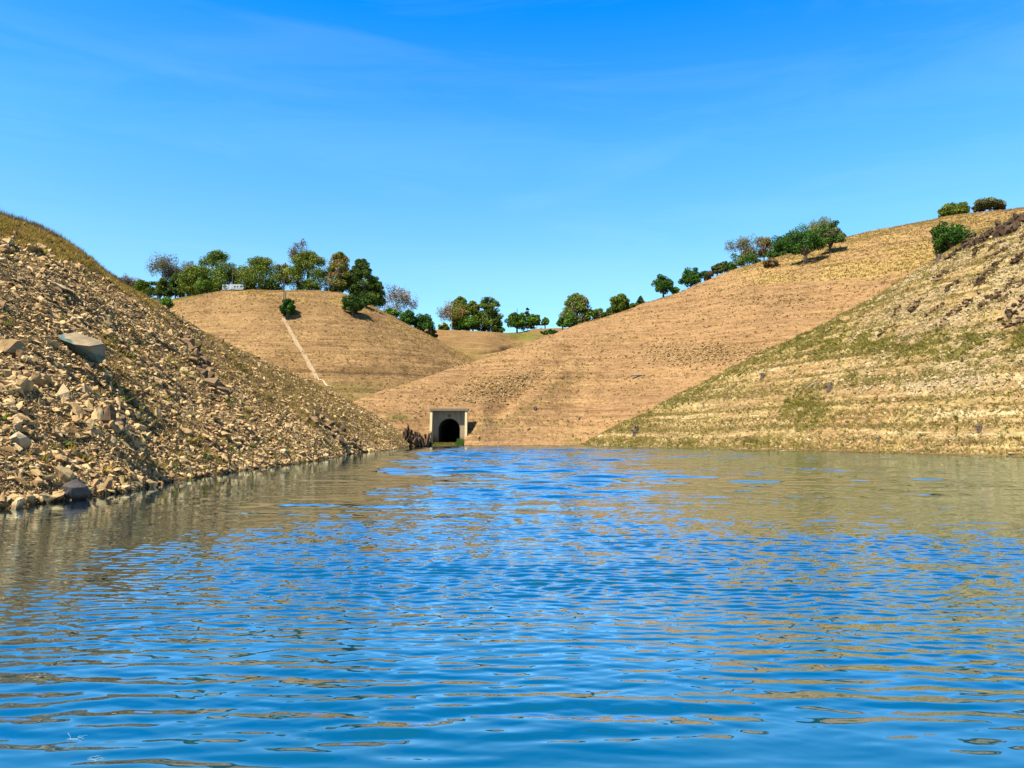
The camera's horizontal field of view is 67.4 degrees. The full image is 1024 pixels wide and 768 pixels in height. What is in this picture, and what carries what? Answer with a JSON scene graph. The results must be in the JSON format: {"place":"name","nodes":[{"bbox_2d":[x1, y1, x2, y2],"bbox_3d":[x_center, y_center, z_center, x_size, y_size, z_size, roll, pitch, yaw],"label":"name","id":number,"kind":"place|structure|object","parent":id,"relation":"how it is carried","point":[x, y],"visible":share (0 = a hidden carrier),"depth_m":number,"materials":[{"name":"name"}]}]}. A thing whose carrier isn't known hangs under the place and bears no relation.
{"place":"outdoors","nodes":[
{"label":"outdoors","id":0,"kind":"place"},
{"bbox_2d":[0,212,408,508],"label":"bank","id":1,"kind":"structure","parent":0,"point":[121,379],"depth_m":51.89,"materials":[{"name":"plant"}]},
{"bbox_2d":[0,339,26,353],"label":"boulder","id":2,"kind":"object","parent":1,"relation":"on","point":[11,346],"visible":0.92,"depth_m":33.34,"materials":[{"name":"stone"}]},
{"bbox_2d":[11,497,23,508],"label":"rock","id":3,"kind":"object","parent":1,"relation":"on","point":[18,502],"visible":0.46,"depth_m":22.01,"materials":[{"name":"stone"}]},
{"bbox_2d":[12,416,22,430],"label":"boulder","id":4,"kind":"object","parent":1,"relation":"on","point":[17,423],"visible":0.93,"depth_m":26.99,"materials":[{"name":"stone"}]},
{"bbox_2d":[9,431,30,447],"bbox_3d":[-16.655,1.875,25.926,0.562,0.534,0.666,22,2,20],"label":"boulder","id":5,"kind":"object","parent":1,"relation":"on","point":[20,439],"visible":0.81,"depth_m":25.75,"materials":[{"name":"stone"}]},
{"bbox_2d":[16,349,25,362],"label":"rock","id":6,"kind":"object","parent":1,"relation":"on","point":[19,353],"visible":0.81,"depth_m":33.19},
{"bbox_2d":[17,377,28,391],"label":"rock","id":7,"kind":"object","parent":1,"relation":"on","point":[23,381],"visible":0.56,"depth_m":30.29,"materials":[{"name":"stone"}]},
{"bbox_2d":[30,371,42,385],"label":"rock","id":8,"kind":"object","parent":1,"relation":"on","point":[36,378],"visible":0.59,"depth_m":31.92,"materials":[{"name":"stone"}]},
{"bbox_2d":[38,492,56,502],"bbox_3d":[-14.530,3.568,23.939,0.622,0.266,0.410,30,-11,-39],"label":"rock","id":9,"kind":"object","parent":1,"relation":"on","point":[47,497],"visible":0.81,"depth_m":23.94,"materials":[{"name":"stone"}]},
{"bbox_2d":[47,280,75,291],"bbox_3d":[-30.474,-6.571,51.605,1.469,0.398,2.299,17,-4,14],"label":"driftwood log","id":10,"kind":"object","parent":1,"relation":"on","point":[60,286],"visible":0.73,"depth_m":51.14,"materials":[{"name":"wood"}]},
{"bbox_2d":[54,383,69,401],"bbox_3d":[-18.800,0.475,32.240,0.429,0.943,0.631,-17,-49,35],"label":"boulder","id":11,"kind":"object","parent":1,"relation":"on","point":[63,391],"visible":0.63,"depth_m":32.14,"materials":[{"name":"stone"}]},
{"bbox_2d":[0,208,124,284],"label":"dry stalks","id":12,"kind":"object","parent":1,"relation":"on","point":[38,225],"visible":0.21,"depth_m":80.77,"materials":[{"name":"yellow plant"}]},
{"bbox_2d":[55,466,74,482],"bbox_3d":[-15.182,3.064,26.014,0.592,0.601,0.965,2,-4,-22],"label":"rock","id":13,"kind":"object","parent":1,"relation":"on","point":[64,474],"visible":0.84,"depth_m":25.66,"materials":[{"name":"stone"}]},
{"bbox_2d":[60,479,91,499],"bbox_3d":[-14.418,3.565,25.291,0.827,0.716,0.789,42,-9,-9],"label":"boulder","id":14,"kind":"object","parent":1,"relation":"on","point":[75,489],"visible":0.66,"depth_m":25.07,"materials":[{"name":"stone"}]},
{"bbox_2d":[67,402,86,415],"bbox_3d":[-17.982,1.069,31.623,0.838,0.467,0.659,39,21,19],"label":"boulder","id":15,"kind":"object","parent":1,"relation":"on","point":[75,408],"visible":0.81,"depth_m":31.51,"materials":[{"name":"stone"}]},
{"bbox_2d":[57,332,105,363],"bbox_3d":[-22.782,-1.953,40.533,2.354,1.764,1.614,0,-4,0],"label":"boulder","id":16,"kind":"object","parent":1,"relation":"on","point":[92,349],"visible":0.95,"depth_m":40.33,"materials":[{"name":"stone"}]},
{"bbox_2d":[91,407,102,422],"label":"rock","id":17,"kind":"object","parent":1,"relation":"on","point":[97,413],"visible":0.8,"depth_m":32.70,"materials":[{"name":"stone"}]},
{"bbox_2d":[101,405,115,422],"bbox_3d":[-17.394,1.476,33.065,0.705,1.097,0.516,-3,-15,-43],"label":"boulder","id":18,"kind":"object","parent":1,"relation":"on","point":[109,413],"visible":0.63,"depth_m":32.97,"materials":[{"name":"stone"}]},
{"bbox_2d":[104,476,112,491],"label":"rock","id":19,"kind":"object","parent":1,"relation":"on","point":[108,482],"visible":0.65,"depth_m":27.76,"materials":[{"name":"stone"}]},
{"bbox_2d":[0,216,402,482],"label":"bank weeds","id":20,"kind":"object","parent":1,"relation":"on","point":[84,458],"visible":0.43,"depth_m":51.42,"materials":[{"name":"brown plant"}]},
{"bbox_2d":[0,230,408,509],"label":"scree","id":21,"kind":"structure","parent":1,"relation":"on","point":[9,447],"depth_m":46.35,"materials":[{"name":"stone"}]},
{"bbox_2d":[204,377,219,386],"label":"rock","id":22,"kind":"object","parent":1,"relation":"on","point":[214,382],"visible":0.94,"depth_m":62.07,"materials":[{"name":"stone"}]},
{"bbox_2d":[402,425,430,445],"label":"rock outcrop","id":23,"kind":"object","parent":1,"relation":"on","point":[410,437],"visible":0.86,"depth_m":194.61,"materials":[{"name":"stone"}]},
{"bbox_2d":[158,289,476,422],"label":"hill","id":24,"kind":"structure","parent":0,"point":[224,321],"depth_m":269.56,"materials":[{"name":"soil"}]},
{"bbox_2d":[117,273,138,286],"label":"eucalyptus tree","id":25,"kind":"object","parent":24,"relation":"on","point":[128,281],"visible":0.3,"depth_m":348.51,"materials":[{"name":"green plant"}]},
{"bbox_2d":[132,279,152,297],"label":"pine tree","id":26,"kind":"object","parent":24,"relation":"on","point":[140,285],"visible":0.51,"depth_m":343.15,"materials":[{"name":"green plant"}]},
{"bbox_2d":[145,278,174,297],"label":"oak tree","id":27,"kind":"object","parent":24,"relation":"on","point":[160,290],"visible":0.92,"depth_m":339.12,"materials":[{"name":"green plant"}]},
{"bbox_2d":[144,252,179,296],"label":"eucalyptus tree","id":28,"kind":"object","parent":24,"relation":"on","point":[162,265],"visible":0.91,"depth_m":341.29,"materials":[{"name":"grey plant"}]},
{"bbox_2d":[159,296,172,306],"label":"shrub","id":29,"kind":"object","parent":24,"relation":"on","point":[167,302],"visible":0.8,"depth_m":307.48,"materials":[{"name":"green plant"}]},
{"bbox_2d":[167,273,183,297],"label":"oak tree","id":30,"kind":"object","parent":24,"relation":"on","point":[172,285],"visible":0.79,"depth_m":337.13,"materials":[{"name":"green plant"}]},
{"bbox_2d":[168,260,193,279],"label":"eucalyptus tree","id":31,"kind":"object","parent":24,"relation":"on","point":[178,270],"visible":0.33,"depth_m":343.37,"materials":[{"name":"green plant"}]},
{"bbox_2d":[175,265,207,294],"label":"pine tree","id":32,"kind":"object","parent":24,"relation":"on","point":[187,275],"visible":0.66,"depth_m":332.49,"materials":[{"name":"green plant"}]},
{"bbox_2d":[195,276,216,293],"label":"oak tree","id":33,"kind":"object","parent":24,"relation":"on","point":[200,286],"visible":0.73,"depth_m":327.35,"materials":[{"name":"green plant"}]},
{"bbox_2d":[188,249,239,292],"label":"pine tree","id":34,"kind":"object","parent":24,"relation":"on","point":[216,258],"visible":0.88,"depth_m":328.01,"materials":[{"name":"green plant"}]},
{"bbox_2d":[222,284,245,290],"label":"travel trailer","id":35,"kind":"object","parent":24,"relation":"on","point":[229,287],"visible":0.85,"depth_m":323.31,"materials":[{"name":"white paint"}]},
{"bbox_2d":[233,255,287,289],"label":"pine tree","id":36,"kind":"object","parent":24,"relation":"on","point":[259,265],"visible":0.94,"depth_m":323.23,"materials":[{"name":"green plant"}]},
{"bbox_2d":[259,280,282,289],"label":"shrub","id":37,"kind":"object","parent":24,"relation":"on","point":[266,287],"visible":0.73,"depth_m":323.71,"materials":[{"name":"green plant"}]},
{"bbox_2d":[275,262,291,289],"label":"eucalyptus tree","id":38,"kind":"object","parent":24,"relation":"on","point":[283,267],"visible":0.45,"depth_m":328.80,"materials":[{"name":"green plant"}]},
{"bbox_2d":[278,298,297,317],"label":"oak tree","id":39,"kind":"object","parent":24,"relation":"on","point":[287,306],"visible":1,"depth_m":274.89,"materials":[{"name":"green plant"}]},
{"bbox_2d":[288,239,311,285],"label":"eucalyptus tree","id":40,"kind":"object","parent":24,"relation":"on","point":[293,251],"visible":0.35,"depth_m":331.35,"materials":[{"name":"green plant"}]},
{"bbox_2d":[282,250,330,289],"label":"pine tree","id":41,"kind":"object","parent":24,"relation":"on","point":[308,261],"visible":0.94,"depth_m":322.72,"materials":[{"name":"green plant"}]},
{"bbox_2d":[282,318,330,386],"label":"dirt path","id":42,"kind":"structure","parent":24,"relation":"on","point":[305,357],"depth_m":253.78,"materials":[{"name":"soil"}]},
{"bbox_2d":[296,279,321,289],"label":"shrub","id":43,"kind":"object","parent":24,"relation":"on","point":[308,285],"visible":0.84,"depth_m":320.72,"materials":[{"name":"green plant"}]},
{"bbox_2d":[177,291,464,399],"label":"hill scrub","id":44,"kind":"object","parent":24,"relation":"on","point":[321,339],"visible":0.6,"depth_m":272.56,"materials":[{"name":"brown plant"}]},
{"bbox_2d":[324,251,351,291],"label":"pine tree","id":45,"kind":"object","parent":24,"relation":"on","point":[341,271],"visible":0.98,"depth_m":324.76,"materials":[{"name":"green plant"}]},
{"bbox_2d":[341,294,364,314],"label":"oak tree","id":46,"kind":"object","parent":24,"relation":"on","point":[352,303],"visible":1,"depth_m":284.71,"materials":[{"name":"green plant"}]},
{"bbox_2d":[347,258,374,297],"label":"pine tree","id":47,"kind":"object","parent":24,"relation":"on","point":[360,269],"visible":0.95,"depth_m":323.92,"materials":[{"name":"green plant"}]},
{"bbox_2d":[359,293,377,306],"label":"shrub","id":48,"kind":"object","parent":24,"relation":"on","point":[366,300],"visible":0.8,"depth_m":303.28,"materials":[{"name":"green plant"}]},
{"bbox_2d":[365,276,385,308],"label":"pine tree","id":49,"kind":"object","parent":24,"relation":"on","point":[377,290],"visible":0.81,"depth_m":325.13,"materials":[{"name":"green plant"}]},
{"bbox_2d":[384,307,403,316],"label":"shrub","id":50,"kind":"object","parent":24,"relation":"on","point":[389,311],"visible":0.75,"depth_m":323.92,"materials":[{"name":"green plant"}]},
{"bbox_2d":[381,283,419,316],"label":"eucalyptus tree","id":51,"kind":"object","parent":24,"relation":"on","point":[402,299],"visible":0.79,"depth_m":337.14,"materials":[{"name":"brown plant"}]},
{"bbox_2d":[399,309,417,324],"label":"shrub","id":52,"kind":"object","parent":24,"relation":"on","point":[407,317],"visible":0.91,"depth_m":322.63,"materials":[{"name":"green plant"}]},
{"bbox_2d":[413,313,435,331],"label":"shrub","id":53,"kind":"object","parent":24,"relation":"on","point":[422,323],"visible":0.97,"depth_m":323.95,"materials":[{"name":"green plant"}]},
{"bbox_2d":[425,328,566,359],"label":"hill","id":54,"kind":"structure","parent":0,"point":[477,345],"depth_m":416.58,"materials":[{"name":"soil"}]},
{"bbox_2d":[436,298,468,329],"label":"eucalyptus tree","id":55,"kind":"object","parent":54,"relation":"on","point":[447,310],"visible":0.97,"depth_m":457.39,"materials":[{"name":"brown plant"}]},
{"bbox_2d":[450,296,469,330],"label":"pine tree","id":56,"kind":"object","parent":54,"relation":"on","point":[462,301],"visible":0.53,"depth_m":464.04,"materials":[{"name":"green plant"}]},
{"bbox_2d":[458,315,480,330],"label":"oak tree","id":57,"kind":"object","parent":54,"relation":"on","point":[468,323],"visible":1,"depth_m":453.28,"materials":[{"name":"green plant"}]},
{"bbox_2d":[463,300,483,330],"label":"pine tree","id":58,"kind":"object","parent":54,"relation":"on","point":[473,309],"visible":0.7,"depth_m":459.50,"materials":[{"name":"green plant"}]},
{"bbox_2d":[477,296,503,331],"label":"pine tree","id":59,"kind":"object","parent":54,"relation":"on","point":[490,316],"visible":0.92,"depth_m":458.85,"materials":[{"name":"green plant"}]},
{"bbox_2d":[504,312,526,331],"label":"oak tree","id":60,"kind":"object","parent":54,"relation":"on","point":[515,320],"visible":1,"depth_m":462.06,"materials":[{"name":"green plant"}]},
{"bbox_2d":[526,314,540,328],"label":"oak tree","id":61,"kind":"object","parent":54,"relation":"on","point":[533,320],"visible":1,"depth_m":468.10,"materials":[{"name":"green plant"}]},
{"bbox_2d":[0,446,1023,767],"bbox_3d":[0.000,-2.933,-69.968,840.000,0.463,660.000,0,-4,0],"label":"water","id":62,"kind":"structure","parent":0,"point":[512,606],"depth_m":8.75,"materials":[{"name":"liquid"}]},
{"bbox_2d":[0,0,1023,332],"label":"sky","id":63,"kind":"structure","parent":0,"point":[533,155],"materials":[{"name":"blue"}]},
{"bbox_2d":[353,207,1023,445],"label":"golden hill","id":64,"kind":"structure","parent":0,"point":[573,408],"depth_m":224.74,"materials":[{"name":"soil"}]},
{"bbox_2d":[429,438,463,445],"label":"green grass","id":65,"kind":"structure","parent":64,"relation":"on","point":[459,442],"depth_m":199.82,"materials":[{"name":"plant"}]},
{"bbox_2d":[429,408,468,442],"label":"tunnel portal","id":66,"kind":"object","parent":64,"relation":"on","point":[442,429],"visible":0.98,"depth_m":206.50,"materials":[{"name":"concrete"}]},
{"bbox_2d":[563,313,577,327],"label":"shrub","id":67,"kind":"object","parent":64,"relation":"on","point":[569,321],"visible":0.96,"depth_m":277.01,"materials":[{"name":"green plant"}]},
{"bbox_2d":[558,293,594,327],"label":"oak tree","id":68,"kind":"object","parent":64,"relation":"on","point":[576,304],"visible":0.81,"depth_m":286.62,"materials":[{"name":"green plant"}]},
{"bbox_2d":[584,308,605,318],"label":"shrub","id":69,"kind":"object","parent":64,"relation":"on","point":[599,313],"visible":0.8,"depth_m":287.60,"materials":[{"name":"green plant"}]},
{"bbox_2d":[609,293,629,312],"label":"pine tree","id":70,"kind":"object","parent":64,"relation":"on","point":[619,302],"visible":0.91,"depth_m":290.02,"materials":[{"name":"green plant"}]},
{"bbox_2d":[651,274,673,296],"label":"oak tree","id":71,"kind":"object","parent":64,"relation":"on","point":[662,284],"visible":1,"depth_m":296.29,"materials":[{"name":"green plant"}]},
{"bbox_2d":[359,212,1014,443],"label":"hillside rubble","id":72,"kind":"object","parent":64,"relation":"on","point":[729,357],"visible":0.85,"depth_m":222.94,"materials":[{"name":"stone"}]},
{"bbox_2d":[678,267,703,286],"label":"oak tree","id":73,"kind":"object","parent":64,"relation":"on","point":[691,278],"visible":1,"depth_m":301.04,"materials":[{"name":"green plant"}]},
{"bbox_2d":[363,212,1019,439],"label":"golden hill scrub","id":74,"kind":"object","parent":64,"relation":"on","point":[689,335],"visible":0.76,"depth_m":227.93,"materials":[{"name":"brown plant"}]},
{"bbox_2d":[702,270,713,280],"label":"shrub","id":75,"kind":"object","parent":64,"relation":"on","point":[708,274],"visible":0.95,"depth_m":310.85,"materials":[{"name":"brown plant"}]},
{"bbox_2d":[711,263,723,276],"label":"oak tree","id":76,"kind":"object","parent":64,"relation":"on","point":[715,269],"visible":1,"depth_m":309.81,"materials":[{"name":"green plant"}]},
{"bbox_2d":[723,262,738,271],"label":"shrub","id":77,"kind":"object","parent":64,"relation":"on","point":[729,266],"visible":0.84,"depth_m":305.99,"materials":[{"name":"green plant"}]},
{"bbox_2d":[724,233,757,261],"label":"eucalyptus tree","id":78,"kind":"object","parent":64,"relation":"on","point":[748,248],"visible":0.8,"depth_m":318.72,"materials":[{"name":"brown plant"}]},
{"bbox_2d":[730,253,761,266],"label":"shrub","id":79,"kind":"object","parent":64,"relation":"on","point":[747,259],"visible":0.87,"depth_m":304.91,"materials":[{"name":"green plant"}]},
{"bbox_2d":[754,236,773,259],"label":"eucalyptus tree","id":80,"kind":"object","parent":64,"relation":"on","point":[764,243],"visible":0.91,"depth_m":317.44,"materials":[{"name":"brown plant"}]},
{"bbox_2d":[762,257,779,266],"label":"shrub","id":81,"kind":"object","parent":64,"relation":"on","point":[772,261],"visible":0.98,"depth_m":272.85,"materials":[{"name":"brown plant"}]},
{"bbox_2d":[762,248,787,257],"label":"shrub","id":82,"kind":"object","parent":64,"relation":"on","point":[772,253],"visible":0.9,"depth_m":307.46,"materials":[{"name":"green plant"}]},
{"bbox_2d":[770,233,793,252],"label":"oak tree","id":83,"kind":"object","parent":64,"relation":"on","point":[776,244],"visible":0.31,"depth_m":308.10,"materials":[{"name":"green plant"}]},
{"bbox_2d":[780,223,826,263],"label":"oak tree","id":84,"kind":"object","parent":64,"relation":"on","point":[804,243],"visible":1,"depth_m":263.54,"materials":[{"name":"green plant"}]},
{"bbox_2d":[800,216,832,235],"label":"eucalyptus tree","id":85,"kind":"object","parent":64,"relation":"on","point":[817,225],"visible":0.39,"depth_m":317.89,"materials":[{"name":"green plant"}]},
{"bbox_2d":[818,220,846,253],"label":"oak tree","id":86,"kind":"object","parent":64,"relation":"on","point":[830,233],"visible":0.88,"depth_m":267.44,"materials":[{"name":"green plant"}]},
{"bbox_2d":[937,202,961,215],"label":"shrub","id":87,"kind":"object","parent":64,"relation":"on","point":[950,209],"visible":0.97,"depth_m":318.81,"materials":[{"name":"green plant"}]},
{"bbox_2d":[929,220,974,252],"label":"oak tree","id":88,"kind":"object","parent":64,"relation":"on","point":[944,237],"visible":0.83,"depth_m":216.47,"materials":[{"name":"green plant"}]},
{"bbox_2d":[957,201,969,213],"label":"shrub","id":89,"kind":"object","parent":64,"relation":"on","point":[964,208],"visible":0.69,"depth_m":317.58,"materials":[{"name":"green plant"}]},
{"bbox_2d":[973,197,1006,210],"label":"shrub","id":90,"kind":"object","parent":64,"relation":"on","point":[988,203],"visible":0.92,"depth_m":319.00,"materials":[{"name":"green plant"}]},
{"bbox_2d":[576,219,1023,456],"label":"hill","id":91,"kind":"structure","parent":0,"point":[937,434],"depth_m":120.07,"materials":[{"name":"plant"}]},
{"bbox_2d":[581,216,1023,452],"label":"hill weeds","id":92,"kind":"object","parent":91,"relation":"on","point":[861,341],"visible":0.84,"depth_m":131.29,"materials":[{"name":"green plant"}]},
{"bbox_2d":[587,221,1023,453],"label":"loose stones","id":93,"kind":"object","parent":91,"relation":"on","point":[959,326],"visible":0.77,"depth_m":120.55,"materials":[{"name":"stone"}]},
{"bbox_2d":[906,297,921,310],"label":"rock outcrop","id":94,"kind":"object","parent":91,"relation":"on","point":[916,304],"visible":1,"depth_m":134.40,"materials":[{"name":"stone"}]},
{"bbox_2d":[932,267,954,279],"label":"rock outcrop","id":95,"kind":"object","parent":91,"relation":"on","point":[941,273],"visible":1,"depth_m":138.36,"materials":[{"name":"stone"}]},
{"bbox_2d":[934,308,958,326],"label":"rock outcrop","id":96,"kind":"object","parent":91,"relation":"on","point":[949,314],"visible":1,"depth_m":120.17,"materials":[{"name":"stone"}]},
{"bbox_2d":[972,266,998,285],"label":"rock outcrop","id":97,"kind":"object","parent":91,"relation":"on","point":[978,278],"visible":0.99,"depth_m":123.41,"materials":[{"name":"stone"}]},
{"bbox_2d":[977,290,1001,309],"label":"rock outcrop","id":98,"kind":"object","parent":91,"relation":"on","point":[996,294],"visible":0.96,"depth_m":116.83,"materials":[{"name":"stone"}]},
{"bbox_2d":[978,220,1000,243],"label":"rock outcrop","id":99,"kind":"object","parent":91,"relation":"on","point":[987,233],"visible":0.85,"depth_m":146.38,"materials":[{"name":"stone"}]},
{"bbox_2d":[991,213,1021,238],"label":"rock outcrop","id":100,"kind":"object","parent":91,"relation":"on","point":[996,234],"visible":0.52,"depth_m":142.05,"materials":[{"name":"stone"}]},
{"bbox_2d":[997,294,1023,320],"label":"rock outcrop","id":101,"kind":"object","parent":91,"relation":"on","point":[1021,303],"visible":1,"depth_m":109.91,"materials":[{"name":"stone"}]},
{"bbox_2d":[998,216,1023,235],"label":"rock outcrop","id":102,"kind":"object","parent":91,"relation":"on","point":[1010,229],"visible":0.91,"depth_m":139.69,"materials":[{"name":"stone"}]},
{"bbox_2d":[1001,297,1023,318],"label":"rock outcrop","id":103,"kind":"object","parent":91,"relation":"on","point":[1013,302],"visible":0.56,"depth_m":110.21,"materials":[{"name":"stone"}]},
{"bbox_2d":[1001,317,1023,326],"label":"rock outcrop","id":104,"kind":"object","parent":91,"relation":"on","point":[1017,320],"visible":1,"depth_m":107.01,"materials":[{"name":"stone"}]},
{"bbox_2d":[1009,250,1023,262],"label":"rock outcrop","id":105,"kind":"object","parent":91,"relation":"on","point":[1018,256],"visible":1,"depth_m":122.18,"materials":[{"name":"stone"}]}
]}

